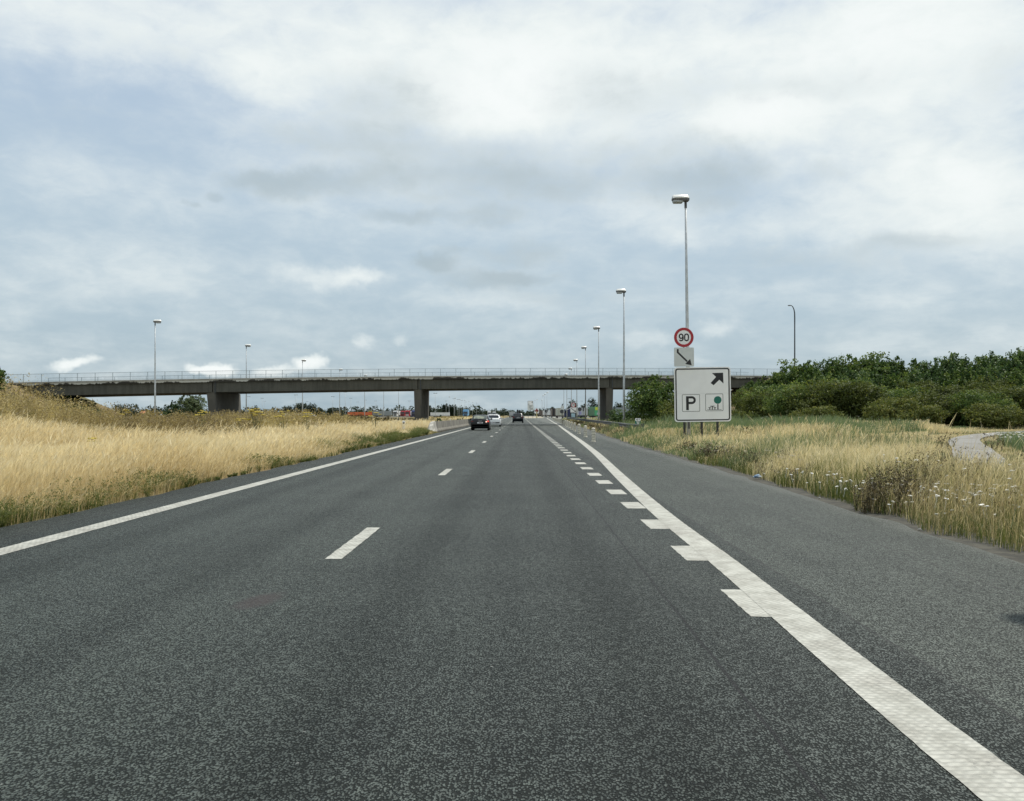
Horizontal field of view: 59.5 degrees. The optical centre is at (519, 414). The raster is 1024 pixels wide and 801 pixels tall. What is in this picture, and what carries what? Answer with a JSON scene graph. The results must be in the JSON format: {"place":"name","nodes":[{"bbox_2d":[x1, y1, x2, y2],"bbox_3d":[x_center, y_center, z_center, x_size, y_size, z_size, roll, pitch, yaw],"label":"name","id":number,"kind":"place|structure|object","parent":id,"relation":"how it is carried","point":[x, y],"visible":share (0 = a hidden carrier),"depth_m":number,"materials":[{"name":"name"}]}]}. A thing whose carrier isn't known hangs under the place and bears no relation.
{"place":"outdoors","nodes":[
{"label":"outdoors","id":0,"kind":"place"},
{"bbox_2d":[0,407,504,524],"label":"dry grass","id":1,"kind":"structure","parent":0,"point":[37,460],"depth_m":22.25,"materials":[{"name":"plant"}]},
{"bbox_2d":[0,378,1021,543],"bbox_3d":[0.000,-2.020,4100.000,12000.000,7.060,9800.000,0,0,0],"label":"ground","id":2,"kind":"structure","parent":0,"point":[102,407],"depth_m":75.34,"materials":[{"name":"soil"}]},
{"bbox_2d":[0,368,9,390],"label":"tree","id":3,"kind":"object","parent":2,"relation":"on","point":[2,373],"visible":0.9,"depth_m":106.13,"materials":[{"name":"green plant"}]},
{"bbox_2d":[57,395,79,403],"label":"shrub","id":4,"kind":"object","parent":2,"relation":"on","point":[72,397],"visible":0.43,"depth_m":113.16,"materials":[{"name":"green plant"}]},
{"bbox_2d":[65,399,96,408],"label":"shrub","id":5,"kind":"object","parent":2,"relation":"on","point":[77,404],"visible":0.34,"depth_m":112.65,"materials":[{"name":"green plant"}]},
{"bbox_2d":[112,403,133,415],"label":"tree","id":6,"kind":"object","parent":2,"relation":"on","point":[118,405],"visible":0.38,"depth_m":448.75,"materials":[{"name":"green plant"}]},
{"bbox_2d":[153,320,160,415],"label":"street lamp","id":7,"kind":"object","parent":2,"relation":"on","point":[156,321],"visible":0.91,"depth_m":99.94,"materials":[{"name":"metal"}]},
{"bbox_2d":[163,400,183,416],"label":"shrub","id":8,"kind":"object","parent":2,"relation":"on","point":[174,407],"visible":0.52,"depth_m":135.78,"materials":[{"name":"green plant"}]},
{"bbox_2d":[176,395,207,417],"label":"willow tree","id":9,"kind":"object","parent":2,"relation":"on","point":[192,404],"visible":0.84,"depth_m":151.20,"materials":[{"name":"green plant"}]},
{"bbox_2d":[195,410,209,427],"bbox_3d":[-15.607,0.541,44.075,0.731,1.534,0.796,0,0,-21],"label":"ragwort plant","id":10,"kind":"object","parent":2,"relation":"on","point":[200,414],"visible":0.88,"depth_m":44.09,"materials":[{"name":"yellow plant"}]},
{"bbox_2d":[0,426,437,527],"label":"green weeds","id":11,"kind":"object","parent":2,"relation":"on","point":[393,436],"visible":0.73,"depth_m":16.70,"materials":[{"name":"green plant"}]},
{"bbox_2d":[245,344,250,412],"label":"street lamp","id":12,"kind":"object","parent":2,"relation":"on","point":[247,345],"visible":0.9,"depth_m":134.93,"materials":[{"name":"metal"}]},
{"bbox_2d":[0,373,503,435],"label":"tall weeds","id":13,"kind":"object","parent":2,"relation":"on","point":[174,420],"visible":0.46,"depth_m":43.56,"materials":[{"name":"plant"}]},
{"bbox_2d":[247,408,264,433],"bbox_3d":[-12.645,0.583,42.971,0.796,1.765,1.030,0,0,-39],"label":"ragwort plant","id":14,"kind":"object","parent":2,"relation":"on","point":[251,413],"visible":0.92,"depth_m":42.94,"materials":[{"name":"yellow plant"}]},
{"bbox_2d":[274,410,290,428],"bbox_3d":[-11.970,0.631,44.935,0.866,1.697,0.936,0,0,0],"label":"ragwort plant","id":15,"kind":"object","parent":2,"relation":"on","point":[281,419],"visible":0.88,"depth_m":45.02,"materials":[{"name":"yellow plant"}]},
{"bbox_2d":[282,405,293,412],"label":"tree","id":16,"kind":"object","parent":2,"relation":"on","point":[288,407],"visible":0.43,"depth_m":600.00,"materials":[{"name":"green plant"}]},
{"bbox_2d":[293,403,307,412],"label":"tree","id":17,"kind":"object","parent":2,"relation":"on","point":[298,406],"visible":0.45,"depth_m":599.59,"materials":[{"name":"green plant"}]},
{"bbox_2d":[302,412,312,426],"bbox_3d":[-10.862,0.681,46.044,0.727,1.619,0.943,0,0,0],"label":"ragwort plant","id":18,"kind":"object","parent":2,"relation":"on","point":[306,416],"visible":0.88,"depth_m":45.95,"materials":[{"name":"yellow plant"}]},
{"bbox_2d":[304,402,317,413],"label":"tree","id":19,"kind":"object","parent":2,"relation":"on","point":[309,406],"visible":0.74,"depth_m":593.80,"materials":[{"name":"green plant"}]},
{"bbox_2d":[348,412,371,416],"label":"orange trailer","id":20,"kind":"object","parent":2,"relation":"on","point":[359,413],"visible":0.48,"depth_m":503.75,"materials":[{"name":"metal"}]},
{"bbox_2d":[107,404,613,415],"bbox_3d":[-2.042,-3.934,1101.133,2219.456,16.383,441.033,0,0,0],"label":"distant trees","id":21,"kind":"object","parent":2,"relation":"on","point":[503,412],"visible":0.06,"depth_m":903.71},
{"bbox_2d":[372,411,391,416],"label":"grey trailer","id":22,"kind":"object","parent":2,"relation":"on","point":[387,413],"visible":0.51,"depth_m":504.75,"materials":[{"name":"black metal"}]},
{"bbox_2d":[6,368,780,420],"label":"road bridge","id":23,"kind":"structure","parent":2,"relation":"on","point":[222,393],"depth_m":119.82,"materials":[{"name":"concrete"}]},
{"bbox_2d":[427,421,437,431],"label":"barrier end","id":24,"kind":"object","parent":2,"relation":"on","point":[432,426],"visible":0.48,"depth_m":74.07,"materials":[{"name":"concrete"}]},
{"bbox_2d":[430,412,449,416],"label":"white trailer","id":25,"kind":"object","parent":2,"relation":"on","point":[438,414],"visible":0.87,"depth_m":518.75,"materials":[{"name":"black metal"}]},
{"bbox_2d":[435,419,470,431],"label":"concrete barrier","id":26,"kind":"object","parent":2,"relation":"on","point":[446,425],"visible":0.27,"depth_m":91.31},
{"bbox_2d":[581,346,586,418],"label":"street lamp","id":27,"kind":"object","parent":2,"relation":"on","point":[583,347],"visible":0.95,"depth_m":138.91,"materials":[{"name":"metal"}]},
{"bbox_2d":[586,397,599,410],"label":"tree","id":28,"kind":"object","parent":2,"relation":"on","point":[592,401],"visible":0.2,"depth_m":439.97,"materials":[{"name":"green plant"}]},
{"bbox_2d":[593,326,599,419],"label":"street lamp","id":29,"kind":"object","parent":2,"relation":"on","point":[596,327],"visible":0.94,"depth_m":107.42,"materials":[{"name":"metal"}]},
{"bbox_2d":[566,417,643,427],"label":"guardrail","id":30,"kind":"object","parent":2,"relation":"on","point":[603,422],"visible":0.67,"depth_m":84.22,"materials":[{"name":"metal"}]},
{"bbox_2d":[616,289,625,420],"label":"street lamp","id":31,"kind":"object","parent":2,"relation":"on","point":[620,291],"visible":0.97,"depth_m":75.43,"materials":[{"name":"metal"}]},
{"bbox_2d":[606,409,636,423],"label":"shrub","id":32,"kind":"object","parent":2,"relation":"on","point":[616,417],"visible":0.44,"depth_m":83.44,"materials":[{"name":"green plant"}]},
{"bbox_2d":[619,374,673,422],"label":"shrub","id":33,"kind":"object","parent":2,"relation":"on","point":[645,401],"visible":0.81,"depth_m":74.53,"materials":[{"name":"green plant"}]},
{"bbox_2d":[656,395,674,420],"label":"shrub","id":34,"kind":"object","parent":2,"relation":"on","point":[668,407],"visible":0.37,"depth_m":68.94,"materials":[{"name":"green plant"}]},
{"bbox_2d":[671,194,690,436],"bbox_3d":[7.829,-4.369,43.200,0.830,12.445,0.393,-1,0,0],"label":"street lamp","id":35,"kind":"object","parent":2,"relation":"on","point":[678,199],"visible":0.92,"depth_m":43.14,"materials":[{"name":"metal"}]},
{"bbox_2d":[674,328,693,346],"bbox_3d":[7.209,-3.132,39.396,0.865,1.383,0.104,-1,0,0],"label":"speed limit sign","id":36,"kind":"object","parent":35,"relation":"attached to","point":[683,337],"visible":1,"depth_m":39.34,"materials":[{"name":"metal"}]},
{"bbox_2d":[674,367,730,436],"bbox_3d":[8.094,-0.174,39.686,2.498,3.849,0.181,-1,0,0],"label":"parking sign","id":37,"kind":"object","parent":2,"relation":"on","point":[702,395],"visible":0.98,"depth_m":39.60,"materials":[{"name":"metal"}]},
{"bbox_2d":[659,420,813,464],"bbox_3d":[9.219,0.804,47.142,4.047,1.053,53.948,0,0,5],"label":"faded yarrow","id":38,"kind":"object","parent":2,"relation":"on","point":[744,451],"visible":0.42,"depth_m":26.58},
{"bbox_2d":[731,387,755,410],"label":"shrub","id":39,"kind":"object","parent":2,"relation":"on","point":[737,393],"visible":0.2,"depth_m":115.22,"materials":[{"name":"green plant"}]},
{"bbox_2d":[731,409,759,418],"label":"shrub","id":40,"kind":"object","parent":2,"relation":"on","point":[737,413],"visible":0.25,"depth_m":77.21,"materials":[{"name":"green plant"}]},
{"bbox_2d":[736,380,756,396],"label":"shrub","id":41,"kind":"object","parent":2,"relation":"on","point":[748,385],"visible":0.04,"depth_m":120.73,"materials":[{"name":"green plant"}]},
{"bbox_2d":[732,388,780,418],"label":"shrub","id":42,"kind":"object","parent":2,"relation":"on","point":[749,401],"visible":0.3,"depth_m":105.52,"materials":[{"name":"green plant"}]},
{"bbox_2d":[747,371,792,394],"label":"shrub","id":43,"kind":"object","parent":2,"relation":"on","point":[773,380],"visible":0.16,"depth_m":118.04,"materials":[{"name":"green plant"}]},
{"bbox_2d":[733,380,813,413],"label":"shrub","id":44,"kind":"object","parent":2,"relation":"on","point":[773,387],"visible":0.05,"depth_m":107.12,"materials":[{"name":"green plant"}]},
{"bbox_2d":[761,384,813,418],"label":"shrub","id":45,"kind":"object","parent":2,"relation":"on","point":[773,408],"visible":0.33,"depth_m":99.07,"materials":[{"name":"green plant"}]},
{"bbox_2d":[788,305,794,365],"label":"curved arm lamp","id":46,"kind":"object","parent":2,"relation":"on","point":[794,332],"visible":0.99,"depth_m":137.43,"materials":[{"name":"metal"}]},
{"bbox_2d":[563,412,1023,468],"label":"reed grass","id":47,"kind":"structure","parent":2,"relation":"on","point":[840,421],"depth_m":46.87,"materials":[{"name":"plant"}]},
{"bbox_2d":[566,413,1023,551],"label":"dry grass","id":48,"kind":"structure","parent":2,"relation":"on","point":[874,448],"depth_m":18.09,"materials":[{"name":"plant"}]},
{"bbox_2d":[771,358,825,384],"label":"shrub","id":49,"kind":"object","parent":2,"relation":"on","point":[797,369],"visible":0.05,"depth_m":117.52,"materials":[{"name":"green plant"}]},
{"bbox_2d":[790,364,839,388],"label":"shrub","id":50,"kind":"object","parent":2,"relation":"on","point":[809,374],"visible":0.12,"depth_m":111.63,"materials":[{"name":"green plant"}]},
{"bbox_2d":[788,405,845,418],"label":"shrub","id":51,"kind":"object","parent":2,"relation":"on","point":[820,411],"visible":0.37,"depth_m":87.58,"materials":[{"name":"green plant"}]},
{"bbox_2d":[769,377,868,418],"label":"shrub","id":52,"kind":"object","parent":2,"relation":"on","point":[807,403],"visible":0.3,"depth_m":96.61,"materials":[{"name":"green plant"}]},
{"bbox_2d":[815,356,842,378],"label":"shrub","id":53,"kind":"object","parent":2,"relation":"on","point":[827,364],"visible":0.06,"depth_m":116.51,"materials":[{"name":"green plant"}]},
{"bbox_2d":[812,374,876,385],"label":"shrub","id":54,"kind":"object","parent":2,"relation":"on","point":[854,380],"visible":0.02,"depth_m":102.08,"materials":[{"name":"green plant"}]},
{"bbox_2d":[806,379,896,420],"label":"shrub","id":55,"kind":"object","parent":2,"relation":"on","point":[849,394],"visible":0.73,"depth_m":92.59,"materials":[{"name":"green plant"}]},
{"bbox_2d":[819,351,890,380],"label":"shrub","id":56,"kind":"object","parent":2,"relation":"on","point":[854,363],"visible":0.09,"depth_m":111.81,"materials":[{"name":"green plant"}]},
{"bbox_2d":[832,367,891,389],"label":"shrub","id":57,"kind":"object","parent":2,"relation":"on","point":[853,374],"visible":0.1,"depth_m":107.64,"materials":[{"name":"green plant"}]},
{"bbox_2d":[844,352,909,381],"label":"shrub","id":58,"kind":"object","parent":2,"relation":"on","point":[878,359],"visible":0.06,"depth_m":112.02,"materials":[{"name":"green plant"}]},
{"bbox_2d":[862,355,912,381],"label":"shrub","id":59,"kind":"object","parent":2,"relation":"on","point":[901,364],"visible":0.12,"depth_m":111.65,"materials":[{"name":"green plant"}]},
{"bbox_2d":[860,396,919,421],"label":"shrub","id":60,"kind":"object","parent":2,"relation":"on","point":[891,407],"visible":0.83,"depth_m":86.73,"materials":[{"name":"green plant"}]},
{"bbox_2d":[763,454,1023,519],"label":"yarrow flowers","id":61,"kind":"object","parent":2,"relation":"on","point":[980,504],"visible":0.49,"depth_m":13.22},
{"bbox_2d":[879,371,917,391],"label":"shrub","id":62,"kind":"object","parent":2,"relation":"on","point":[892,383],"visible":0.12,"depth_m":106.37,"materials":[{"name":"green plant"}]},
{"bbox_2d":[871,383,932,399],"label":"shrub","id":63,"kind":"object","parent":2,"relation":"on","point":[898,393],"visible":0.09,"depth_m":96.44,"materials":[{"name":"green plant"}]},
{"bbox_2d":[891,362,912,378],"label":"shrub","id":64,"kind":"object","parent":2,"relation":"on","point":[908,369],"visible":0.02,"depth_m":112.22,"materials":[{"name":"green plant"}]},
{"bbox_2d":[907,358,931,380],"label":"shrub","id":65,"kind":"object","parent":2,"relation":"on","point":[914,362],"visible":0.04,"depth_m":112.66,"materials":[{"name":"green plant"}]},
{"bbox_2d":[903,368,945,387],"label":"shrub","id":66,"kind":"object","parent":2,"relation":"on","point":[924,377],"visible":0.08,"depth_m":105.70,"materials":[{"name":"green plant"}]},
{"bbox_2d":[902,360,947,384],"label":"shrub","id":67,"kind":"object","parent":2,"relation":"on","point":[923,368],"visible":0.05,"depth_m":111.07,"materials":[{"name":"green plant"}]},
{"bbox_2d":[901,404,951,425],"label":"shrub","id":68,"kind":"object","parent":2,"relation":"on","point":[933,413],"visible":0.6,"depth_m":85.67,"materials":[{"name":"green plant"}]},
{"bbox_2d":[898,390,962,424],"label":"shrub","id":69,"kind":"object","parent":2,"relation":"on","point":[927,400],"visible":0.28,"depth_m":93.14,"materials":[{"name":"green plant"}]},
{"bbox_2d":[896,379,972,423],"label":"shrub","id":70,"kind":"object","parent":2,"relation":"on","point":[921,383],"visible":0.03,"depth_m":102.54,"materials":[{"name":"green plant"}]},
{"bbox_2d":[930,353,961,380],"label":"shrub","id":71,"kind":"object","parent":2,"relation":"on","point":[942,365],"visible":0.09,"depth_m":109.54,"materials":[{"name":"green plant"}]},
{"bbox_2d":[915,383,990,426],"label":"shrub","id":72,"kind":"object","parent":2,"relation":"on","point":[946,390],"visible":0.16,"depth_m":95.87,"materials":[{"name":"green plant"}]},
{"bbox_2d":[928,351,988,382],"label":"shrub","id":73,"kind":"object","parent":2,"relation":"on","point":[951,364],"visible":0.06,"depth_m":108.57,"materials":[{"name":"green plant"}]},
{"bbox_2d":[935,364,986,423],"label":"shrub","id":74,"kind":"object","parent":2,"relation":"on","point":[967,374],"visible":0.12,"depth_m":103.05,"materials":[{"name":"green plant"}]},
{"bbox_2d":[941,387,1021,427],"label":"shrub","id":75,"kind":"object","parent":2,"relation":"on","point":[973,398],"visible":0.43,"depth_m":90.97,"materials":[{"name":"green plant"}]},
{"bbox_2d":[957,355,1005,378],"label":"shrub","id":76,"kind":"object","parent":2,"relation":"on","point":[977,362],"depth_m":107.40,"materials":[{"name":"green plant"}]},
{"bbox_2d":[965,363,1009,424],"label":"shrub","id":77,"kind":"object","parent":2,"relation":"on","point":[989,371],"visible":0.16,"depth_m":102.01,"materials":[{"name":"green plant"}]},
{"bbox_2d":[976,350,1000,375],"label":"shrub","id":78,"kind":"object","parent":2,"relation":"on","point":[991,358],"visible":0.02,"depth_m":106.79,"materials":[{"name":"green plant"}]},
{"bbox_2d":[961,375,1016,391],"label":"shrub","id":79,"kind":"object","parent":2,"relation":"on","point":[984,385],"visible":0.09,"depth_m":99.82,"materials":[{"name":"green plant"}]},
{"bbox_2d":[956,384,1023,426],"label":"shrub","id":80,"kind":"object","parent":2,"relation":"on","point":[999,390],"visible":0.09,"depth_m":93.35,"materials":[{"name":"green plant"}]},
{"bbox_2d":[957,402,1023,428],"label":"shrub","id":81,"kind":"object","parent":2,"relation":"on","point":[990,415],"visible":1,"depth_m":85.27,"materials":[{"name":"green plant"}]},
{"bbox_2d":[987,349,1023,378],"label":"shrub","id":82,"kind":"object","parent":2,"relation":"on","point":[1003,363],"visible":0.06,"depth_m":105.41,"materials":[{"name":"green plant"}]},
{"bbox_2d":[995,430,1023,451],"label":"meadow plants","id":83,"kind":"object","parent":2,"relation":"on","point":[1017,439],"visible":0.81,"depth_m":40.95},
{"bbox_2d":[996,386,1023,426],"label":"shrub","id":84,"kind":"object","parent":2,"relation":"on","point":[1018,394],"visible":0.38,"depth_m":90.90,"materials":[{"name":"green plant"}]},
{"bbox_2d":[1002,366,1023,388],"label":"shrub","id":85,"kind":"object","parent":2,"relation":"on","point":[1017,376],"visible":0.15,"depth_m":101.06,"materials":[{"name":"green plant"}]},
{"bbox_2d":[1005,346,1023,376],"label":"shrub","id":86,"kind":"object","parent":2,"relation":"on","point":[1014,359],"visible":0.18,"depth_m":104.54,"materials":[{"name":"green plant"}]},
{"bbox_2d":[0,416,1023,800],"bbox_3d":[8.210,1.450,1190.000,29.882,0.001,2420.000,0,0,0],"label":"road","id":87,"kind":"structure","parent":0,"point":[526,610],"depth_m":5.78,"materials":[{"name":"asphalt"}]},
{"bbox_2d":[0,417,508,554],"bbox_3d":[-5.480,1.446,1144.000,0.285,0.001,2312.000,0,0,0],"label":"road median line","id":88,"kind":"object","parent":87,"relation":"on","point":[27,544],"visible":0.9,"depth_m":13.37,"materials":[{"name":"paint"}]},
{"bbox_2d":[325,426,504,558],"bbox_3d":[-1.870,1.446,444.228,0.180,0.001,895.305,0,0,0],"label":"road lane dashes","id":89,"kind":"object","parent":87,"relation":"on","point":[342,551],"visible":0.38,"depth_m":10.21,"materials":[{"name":"paint"}]},
{"bbox_2d":[470,413,491,429],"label":"dark hatchback","id":90,"kind":"object","parent":87,"relation":"on","point":[480,421],"visible":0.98,"depth_m":82.21,"materials":[{"name":"black paint"}]},
{"bbox_2d":[488,414,502,426],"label":"white hatchback","id":91,"kind":"object","parent":87,"relation":"on","point":[496,419],"visible":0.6,"depth_m":107.23,"materials":[{"name":"paint"}]},
{"bbox_2d":[512,413,522,422],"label":"dark suv","id":92,"kind":"object","parent":87,"relation":"on","point":[517,417],"visible":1,"depth_m":157.53,"materials":[{"name":"blue paint"}]},
{"bbox_2d":[591,427,595,441],"bbox_3d":[3.925,1.065,47.750,0.270,0.770,0.266,0,0,0],"label":"bollard","id":93,"kind":"object","parent":87,"relation":"on","point":[593,434],"visible":1,"depth_m":47.66,"materials":[{"name":"plastic"}]},
{"bbox_2d":[524,418,770,616],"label":"road exit blocks","id":94,"kind":"structure","parent":87,"relation":"on","point":[745,602],"depth_m":9.34,"materials":[{"name":"paint"}]},
{"bbox_2d":[547,418,1023,800],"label":"road edge line","id":95,"kind":"object","parent":87,"relation":"on","point":[978,769],"visible":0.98,"depth_m":4.82,"materials":[{"name":"paint"}]},
{"bbox_2d":[0,0,1023,414],"label":"sky","id":96,"kind":"structure","parent":0,"point":[365,186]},
{"bbox_2d":[524,416,543,417],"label":"gore paving","id":97,"kind":"structure","parent":0,"point":[533,417],"depth_m":440.15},
{"bbox_2d":[528,401,533,409],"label":"information board","id":98,"kind":"object","parent":97,"relation":"on","point":[530,405],"visible":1,"depth_m":399.97,"materials":[{"name":"metal"}]},
{"bbox_2d":[674,347,693,366],"bbox_3d":[7.211,-2.526,39.328,0.874,0.836,0.025,0,0,0],"label":"arrow plate","id":99,"kind":"object","parent":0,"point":[683,356],"visible":1,"depth_m":39.32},
{"bbox_2d":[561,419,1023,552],"bbox_3d":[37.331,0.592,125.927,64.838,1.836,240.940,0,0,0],"label":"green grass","id":100,"kind":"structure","parent":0,"point":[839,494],"depth_m":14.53,"materials":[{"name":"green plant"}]},
{"bbox_2d":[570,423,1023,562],"bbox_3d":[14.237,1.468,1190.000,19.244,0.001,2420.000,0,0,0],"label":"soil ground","id":101,"kind":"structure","parent":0,"point":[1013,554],"depth_m":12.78,"materials":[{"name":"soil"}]},
{"bbox_2d":[568,419,1023,523],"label":"seedhead weeds","id":102,"kind":"object","parent":101,"relation":"on","point":[598,427],"visible":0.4,"depth_m":20.14,"materials":[{"name":"plant"}]},
{"bbox_2d":[849,457,937,514],"bbox_3d":[5.700,1.068,13.508,1.308,0.868,1.125,0,0,0],"label":"mugwort bush","id":103,"kind":"object","parent":101,"relation":"on","point":[882,489],"visible":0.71,"depth_m":13.43,"materials":[{"name":"plant"}]},
{"bbox_2d":[948,431,1021,472],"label":"path","id":104,"kind":"structure","parent":0,"point":[971,440],"depth_m":37.97,"materials":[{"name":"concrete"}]},
{"label":"rest area ground","id":105,"kind":"structure","parent":0,"visible":0},
{"bbox_2d":[550,409,556,417],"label":"brown trailer","id":106,"kind":"object","parent":105,"relation":"on","point":[552,412],"visible":0.81,"depth_m":399.99,"materials":[{"name":"metal"}]},
{"bbox_2d":[563,408,587,418],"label":"rigid truck","id":107,"kind":"object","parent":105,"relation":"on","point":[581,414],"visible":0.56,"depth_m":322.00,"materials":[{"name":"silver metal"}]},
{"bbox_2d":[589,407,599,417],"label":"green trailer","id":108,"kind":"object","parent":105,"relation":"on","point":[593,412],"visible":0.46,"depth_m":301.90,"materials":[{"name":"metal"}]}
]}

